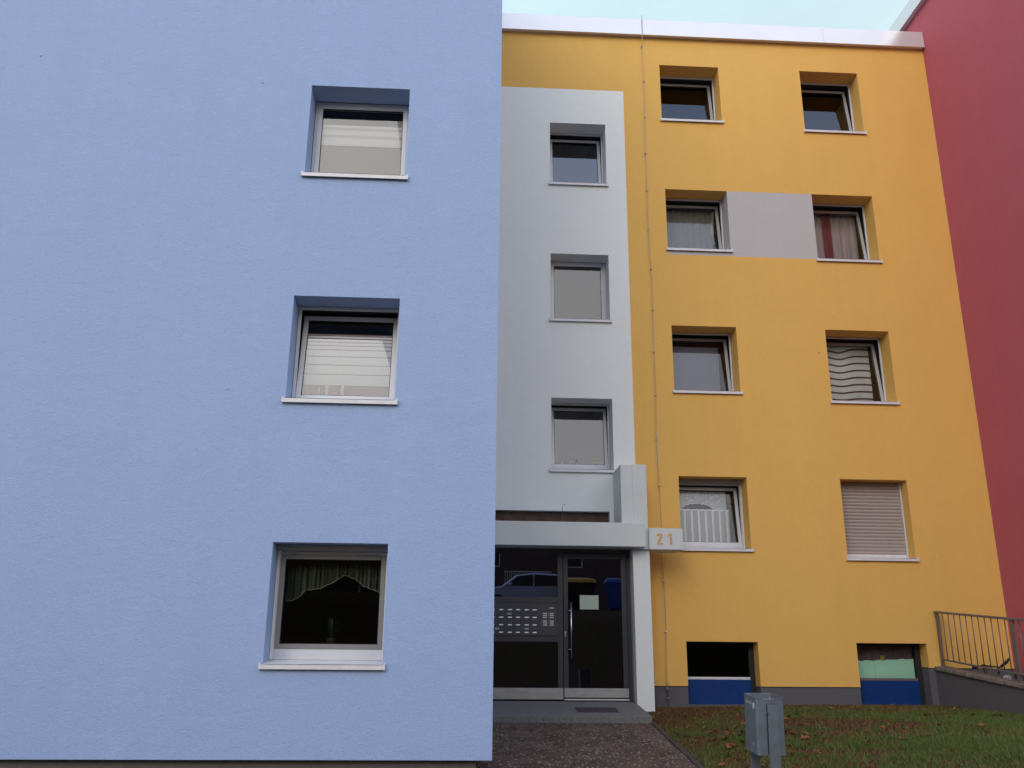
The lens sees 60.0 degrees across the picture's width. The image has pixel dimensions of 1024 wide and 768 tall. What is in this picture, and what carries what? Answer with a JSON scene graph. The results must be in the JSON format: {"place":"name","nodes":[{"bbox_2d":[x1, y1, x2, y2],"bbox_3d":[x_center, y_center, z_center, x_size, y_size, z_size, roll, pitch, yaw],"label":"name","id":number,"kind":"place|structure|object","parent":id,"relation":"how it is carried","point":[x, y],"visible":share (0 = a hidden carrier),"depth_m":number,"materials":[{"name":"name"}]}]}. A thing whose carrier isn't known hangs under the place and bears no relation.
{"place":"outdoors","nodes":[
{"label":"outdoors","id":0,"kind":"place"},
{"bbox_2d":[476,723,696,767],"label":"path","id":1,"kind":"structure","parent":0,"point":[599,745],"depth_m":11.14,"materials":[{"name":"grey gravel"}]},
{"bbox_2d":[502,0,908,30],"label":"sky","id":2,"kind":"structure","parent":0,"point":[844,14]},
{"bbox_2d":[648,703,1023,767],"bbox_3d":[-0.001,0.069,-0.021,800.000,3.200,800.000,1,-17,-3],"label":"ground","id":3,"kind":"structure","parent":0,"point":[867,762],"depth_m":10.33,"materials":[{"name":"green plant"}]},
{"bbox_2d":[0,0,501,767],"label":"apartment building","id":4,"kind":"structure","parent":3,"relation":"on","point":[236,236],"depth_m":9.91,"materials":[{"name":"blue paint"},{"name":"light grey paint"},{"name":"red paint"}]},
{"bbox_2d":[258,544,387,669],"bbox_3d":[-1.936,2.346,9.435,1.270,1.308,0.564,1,-17,-3],"label":"window","id":5,"kind":"structure","parent":4,"relation":"in","point":[311,656],"depth_m":9.40,"materials":[{"name":"white plastic"}]},
{"bbox_2d":[325,385,329,394],"bbox_3d":[-2.149,0.086,10.305,0.070,0.140,0.068,1,-17,-3],"label":"ornament","id":6,"kind":"object","parent":4,"relation":"attached to","point":[326,389],"visible":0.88,"depth_m":10.29,"materials":[{"name":"white ceramic"}]},
{"bbox_2d":[315,616,349,643],"bbox_3d":[-1.908,2.679,9.625,0.467,0.320,0.345,-11,-20,33],"label":"potted plant","id":7,"kind":"object","parent":4,"relation":"on","point":[332,630],"visible":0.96,"depth_m":9.57,"materials":[{"name":"green plant"}]},
{"bbox_2d":[286,575,378,601],"bbox_3d":[-1.950,2.156,9.786,1.031,0.494,0.049,1,-17,-3],"label":"curtain","id":8,"kind":"object","parent":4,"relation":"hanging from","point":[333,582],"visible":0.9,"depth_m":9.76,"materials":[{"name":"white fabric"}]},
{"bbox_2d":[281,306,398,404],"bbox_3d":[-1.914,-0.330,10.258,1.270,1.308,0.592,1,-17,-3],"label":"window","id":9,"kind":"structure","parent":4,"relation":"in","point":[358,363],"depth_m":10.45,"materials":[{"name":"white plastic"}]},
{"bbox_2d":[340,385,344,395],"bbox_3d":[-1.969,0.088,10.315,0.060,0.145,0.058,1,-17,-3],"label":"ornament","id":10,"kind":"object","parent":4,"relation":"attached to","point":[342,392],"visible":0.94,"depth_m":10.30,"materials":[{"name":"white ceramic"}]},
{"bbox_2d":[301,102,408,180],"bbox_3d":[-1.891,-3.011,11.066,1.270,1.308,0.589,1,-17,-3],"label":"window","id":11,"kind":"structure","parent":4,"relation":"in","point":[354,159],"depth_m":11.25,"materials":[{"name":"white plastic"}]},
{"bbox_2d":[493,701,651,722],"bbox_3d":[0.292,5.043,13.185,3.390,0.572,1.160,1,-17,-3],"label":"doorstep","id":12,"kind":"object","parent":3,"relation":"on","point":[540,712],"visible":0.27,"depth_m":12.89,"materials":[{"name":"grey concrete"}]},
{"bbox_2d":[574,707,618,711],"bbox_3d":[1.255,4.836,13.158,0.620,0.060,0.360,1,-17,-3],"label":"doormat","id":13,"kind":"object","parent":12,"relation":"on","point":[596,709],"visible":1,"depth_m":13.16,"materials":[{"name":"grey"}]},
{"bbox_2d":[651,722,704,767],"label":"path edging","id":14,"kind":"object","parent":3,"relation":"on","point":[687,754],"visible":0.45,"depth_m":11.21,"materials":[{"name":"concrete"}]},
{"bbox_2d":[493,13,1014,711],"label":"apartment building","id":15,"kind":"structure","parent":3,"relation":"on","point":[853,523],"depth_m":16.16,"materials":[{"name":"yellow paint"}]},
{"bbox_2d":[558,454,589,463],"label":"dried flowers","id":16,"kind":"object","parent":15,"relation":"in","point":[570,462],"visible":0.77,"depth_m":16.01,"materials":[{"name":"grey plant"}]},
{"bbox_2d":[549,133,608,186],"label":"window","id":17,"kind":"structure","parent":15,"relation":"in","point":[574,138],"depth_m":17.75,"materials":[{"name":"white plastic"}]},
{"bbox_2d":[549,261,611,322],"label":"window","id":18,"kind":"structure","parent":15,"relation":"in","point":[602,266],"depth_m":16.79,"materials":[{"name":"white plastic"}]},
{"bbox_2d":[550,403,615,472],"bbox_3d":[1.221,0.954,15.841,1.153,1.373,0.609,1,-17,-3],"label":"window","id":19,"kind":"structure","parent":15,"relation":"in","point":[605,468],"depth_m":16.00,"materials":[{"name":"white plastic"}]},
{"bbox_2d":[580,595,598,608],"bbox_3d":[1.244,3.521,14.309,0.304,0.221,0.003,1,-17,-3],"label":"notice","id":20,"kind":"object","parent":15,"relation":"attached to","point":[589,602],"visible":1,"depth_m":14.31,"materials":[{"name":"white paper"}]},
{"bbox_2d":[591,462,601,464],"bbox_3d":[1.522,1.440,15.963,0.200,0.045,0.195,1,-17,-3],"label":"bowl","id":21,"kind":"object","parent":15,"relation":"attached to","point":[596,463],"visible":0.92,"depth_m":15.90,"materials":[{"name":"white ceramic"}]},
{"bbox_2d":[563,553,629,700],"bbox_3d":[1.337,3.854,14.179,1.026,2.262,0.143,1,-17,-3],"label":"entrance door","id":22,"kind":"structure","parent":15,"relation":"in","point":[595,641],"depth_m":14.19,"materials":[{"name":"glass"}]},
{"bbox_2d":[641,15,670,706],"bbox_3d":[2.573,-1.133,16.225,0.083,13.290,0.121,-5,-18,17],"label":"lightning conductor","id":23,"kind":"object","parent":15,"relation":"attached to","point":[668,688],"visible":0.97,"depth_m":15.93,"materials":[{"name":"silver metal"}]},
{"bbox_2d":[648,528,682,552],"bbox_3d":[2.480,2.574,14.579,0.552,0.344,0.484,1,-17,-3],"label":"house number sign","id":24,"kind":"object","parent":15,"relation":"attached to","point":[665,540],"visible":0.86,"depth_m":14.36,"materials":[{"name":"white paint"}]},
{"bbox_2d":[666,209,713,248],"bbox_3d":[3.477,-2.990,17.590,1.035,1.188,0.054,1,-17,-3],"label":"curtain","id":25,"kind":"object","parent":15,"relation":"hanging from","point":[687,228],"visible":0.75,"depth_m":17.62,"materials":[{"name":"grey fabric"}]},
{"bbox_2d":[660,76,723,123],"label":"window","id":26,"kind":"structure","parent":15,"relation":"in","point":[663,79],"depth_m":18.32,"materials":[{"name":"white plastic"}]},
{"bbox_2d":[666,198,732,252],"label":"window","id":27,"kind":"structure","parent":15,"relation":"in","point":[718,220],"depth_m":17.48,"materials":[{"name":"white plastic"}]},
{"bbox_2d":[679,491,725,509],"bbox_3d":[3.390,2.099,15.934,0.915,0.338,0.022,1,-17,-3],"label":"curtain","id":28,"kind":"object","parent":15,"relation":"hanging from","point":[715,500],"visible":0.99,"depth_m":15.95,"materials":[{"name":"white fabric"}]},
{"bbox_2d":[680,509,730,541],"bbox_3d":[3.403,2.545,15.767,0.945,0.637,0.028,1,-17,-3],"label":"curtain","id":29,"kind":"object","parent":15,"relation":"hanging from","point":[703,525],"visible":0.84,"depth_m":15.78,"materials":[{"name":"white fabric"}]},
{"bbox_2d":[672,332,742,394],"bbox_3d":[3.506,-0.377,16.395,1.267,1.329,0.644,1,-17,-3],"label":"window","id":30,"kind":"structure","parent":15,"relation":"in","point":[696,369],"depth_m":16.69,"materials":[{"name":"white plastic"}]},
{"bbox_2d":[711,210,714,243],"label":"side curtain","id":31,"kind":"object","parent":15,"relation":"hanging from","point":[712,225],"visible":1,"depth_m":17.61,"materials":[{"name":"beige fabric"}]},
{"bbox_2d":[679,479,753,551],"bbox_3d":[3.484,2.296,15.568,1.267,1.324,0.604,1,-17,-3],"label":"window","id":32,"kind":"structure","parent":15,"relation":"in","point":[737,495],"depth_m":15.71,"materials":[{"name":"white plastic"}]},
{"bbox_2d":[686,642,755,703],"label":"basement window","id":33,"kind":"structure","parent":15,"relation":"in","point":[719,690],"depth_m":14.72,"materials":[{"name":"blue metal"}]},
{"bbox_2d":[820,210,833,258],"bbox_3d":[6.287,-2.877,17.671,0.170,1.312,0.033,1,-17,-3],"label":"curtain","id":34,"kind":"object","parent":15,"relation":"hanging from","point":[827,237],"visible":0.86,"depth_m":17.69,"materials":[{"name":"red fabric"}]},
{"bbox_2d":[800,82,866,134],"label":"window","id":35,"kind":"structure","parent":15,"relation":"in","point":[847,106],"depth_m":18.45,"materials":[{"name":"white plastic"}]},
{"bbox_2d":[813,214,858,258],"bbox_3d":[6.370,-2.857,17.733,1.083,1.312,0.060,1,-17,-3],"label":"curtain","id":36,"kind":"object","parent":15,"relation":"hanging from","point":[844,237],"visible":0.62,"depth_m":17.77,"materials":[{"name":"beige fabric"}]},
{"bbox_2d":[812,203,882,263],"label":"window","id":37,"kind":"structure","parent":15,"relation":"in","point":[861,222],"depth_m":17.62,"materials":[{"name":"white plastic"}]},
{"bbox_2d":[827,346,872,400],"bbox_3d":[6.334,-0.169,16.889,1.013,1.303,0.040,1,-17,-3],"label":"curtain","id":38,"kind":"object","parent":15,"relation":"hanging from","point":[849,373],"visible":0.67,"depth_m":16.90,"materials":[{"name":"grey fabric"}]},
{"bbox_2d":[826,336,899,404],"bbox_3d":[6.375,-0.248,16.527,1.265,1.453,0.647,1,-17,-3],"label":"window","id":39,"kind":"structure","parent":15,"relation":"in","point":[877,358],"depth_m":16.79,"materials":[{"name":"white plastic"}]},
{"bbox_2d":[840,482,919,561],"bbox_3d":[6.359,2.412,15.600,1.269,1.414,0.409,1,-17,-3],"label":"window","id":40,"kind":"structure","parent":15,"relation":"in","point":[874,522],"depth_m":15.70,"materials":[{"name":"white plastic"}]},
{"bbox_2d":[857,645,911,660],"bbox_3d":[6.299,4.642,15.128,1.061,0.360,0.032,1,-17,-3],"label":"curtain","id":41,"kind":"object","parent":15,"relation":"hanging from","point":[869,652],"visible":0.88,"depth_m":15.15,"materials":[{"name":"brown fabric"}]},
{"bbox_2d":[858,659,914,677],"bbox_3d":[6.305,4.818,15.038,1.051,0.315,0.002,1,-17,-3],"label":"paper screen","id":42,"kind":"object","parent":15,"relation":"attached to","point":[897,668],"visible":0.94,"depth_m":15.04,"materials":[{"name":"green paper"}]},
{"bbox_2d":[856,643,925,704],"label":"basement window","id":43,"kind":"structure","parent":15,"relation":"in","point":[875,691],"depth_m":14.87,"materials":[{"name":"blue metal"}]},
{"bbox_2d":[744,693,785,767],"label":"litter bin","id":44,"kind":"object","parent":3,"relation":"on","point":[764,724],"visible":1,"depth_m":7.98,"materials":[{"name":"metal"}]},
{"bbox_2d":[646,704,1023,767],"bbox_3d":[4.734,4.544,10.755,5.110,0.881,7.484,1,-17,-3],"label":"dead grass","id":45,"kind":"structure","parent":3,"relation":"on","point":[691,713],"depth_m":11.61,"materials":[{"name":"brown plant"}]},
{"bbox_2d":[888,0,1023,680],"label":"apartment building","id":46,"kind":"structure","parent":3,"relation":"on","point":[973,52],"depth_m":15.80,"materials":[{"name":"red paint"}]},
{"bbox_2d":[935,666,1023,714],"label":"retaining wall","id":47,"kind":"structure","parent":3,"relation":"on","point":[961,688],"depth_m":13.58,"materials":[{"name":"concrete"}]},
{"bbox_2d":[933,611,1023,682],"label":"railing","id":48,"kind":"object","parent":47,"relation":"on","point":[1018,673],"visible":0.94,"depth_m":13.57,"materials":[{"name":"grey metal"}]},
{"bbox_2d":[1003,675,1011,680],"bbox_3d":[7.258,4.305,13.002,0.086,0.092,0.172,1,-17,-3],"label":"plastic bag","id":49,"kind":"object","parent":47,"relation":"on","point":[1007,677],"visible":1,"depth_m":12.96,"materials":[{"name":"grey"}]},
{"bbox_2d":[972,658,1009,673],"bbox_3d":[7.592,4.881,13.807,0.621,1.196,1.675,-4,-17,15],"label":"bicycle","id":50,"kind":"object","parent":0,"point":[1006,661],"visible":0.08,"depth_m":14.24,"materials":[{"name":"black metal"}]}
]}

